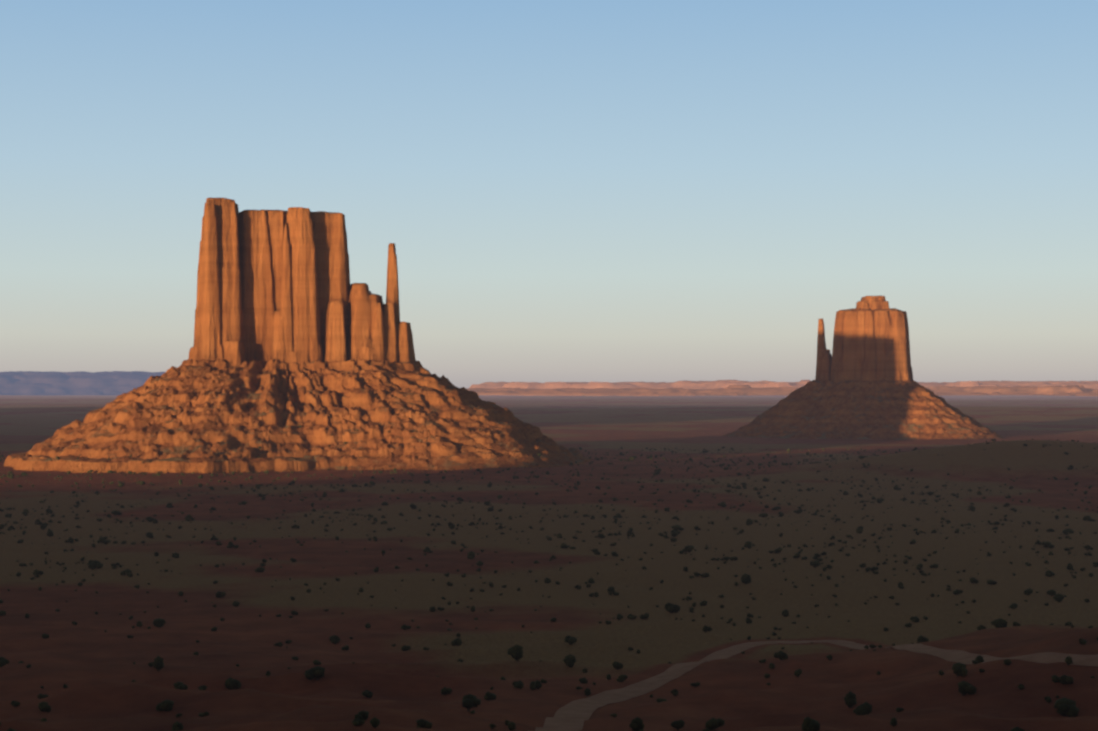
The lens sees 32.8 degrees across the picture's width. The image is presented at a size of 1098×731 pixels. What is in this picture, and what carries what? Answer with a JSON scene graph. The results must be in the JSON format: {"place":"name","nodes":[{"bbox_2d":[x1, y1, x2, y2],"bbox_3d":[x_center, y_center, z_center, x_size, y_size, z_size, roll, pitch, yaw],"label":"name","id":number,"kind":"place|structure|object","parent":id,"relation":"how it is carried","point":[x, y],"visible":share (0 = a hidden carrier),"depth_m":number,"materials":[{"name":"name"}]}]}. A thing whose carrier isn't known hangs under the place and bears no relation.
{"place":"outdoors","nodes":[
{"label":"outdoors","id":0,"kind":"place"},
{"bbox_2d":[0,395,1097,730],"bbox_3d":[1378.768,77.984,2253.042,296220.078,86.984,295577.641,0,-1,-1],"label":"ground","id":1,"kind":"structure","parent":0,"point":[86,659],"depth_m":809.15,"materials":[{"name":"brown soil"}]},
{"bbox_2d":[0,371,165,394],"bbox_3d":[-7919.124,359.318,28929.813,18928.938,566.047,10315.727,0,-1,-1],"label":"mesa","id":2,"kind":"structure","parent":1,"relation":"on","point":[64,383],"depth_m":28002.05,"materials":[{"name":"blue stone"}]},
{"bbox_2d":[3,197,590,473],"bbox_3d":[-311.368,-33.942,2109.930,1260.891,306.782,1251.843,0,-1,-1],"label":"butte","id":3,"kind":"object","parent":1,"relation":"on","point":[293,328],"visible":0.65,"depth_m":2042.26,"materials":[{"name":"orange stone"}]},
{"bbox_2d":[0,422,1097,730],"bbox_3d":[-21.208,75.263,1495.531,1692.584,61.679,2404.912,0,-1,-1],"label":"shrubs","id":4,"kind":"object","parent":1,"relation":"on","point":[1064,706],"visible":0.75,"depth_m":886.53,"materials":[{"name":"green plant"}]},
{"bbox_2d":[535,640,1097,730],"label":"dirt road","id":5,"kind":"structure","parent":1,"relation":"on","point":[573,715],"depth_m":466.64,"materials":[{"name":"brown soil"}]},
{"bbox_2d":[723,295,1002,439],"bbox_3d":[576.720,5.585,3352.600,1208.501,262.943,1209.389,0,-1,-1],"label":"butte","id":6,"kind":"object","parent":1,"relation":"on","point":[863,385],"visible":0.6,"depth_m":3298.98,"materials":[{"name":"brown stone"}]},
{"bbox_2d":[0,0,1097,387],"label":"sky","id":7,"kind":"structure","parent":0,"point":[611,191],"materials":[{"name":"blue"}]},
{"bbox_2d":[466,385,1097,395],"bbox_3d":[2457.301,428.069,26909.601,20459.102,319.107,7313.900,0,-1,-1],"label":"ridge","id":8,"kind":"structure","parent":0,"point":[748,390],"depth_m":26195.21,"materials":[{"name":"brown stone"}]},
{"bbox_2d":[469,380,1097,388],"bbox_3d":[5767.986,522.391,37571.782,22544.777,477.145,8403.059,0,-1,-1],"label":"ridge","id":9,"kind":"structure","parent":0,"point":[686,384],"depth_m":37338.93,"materials":[{"name":"brown stone"}]}
]}

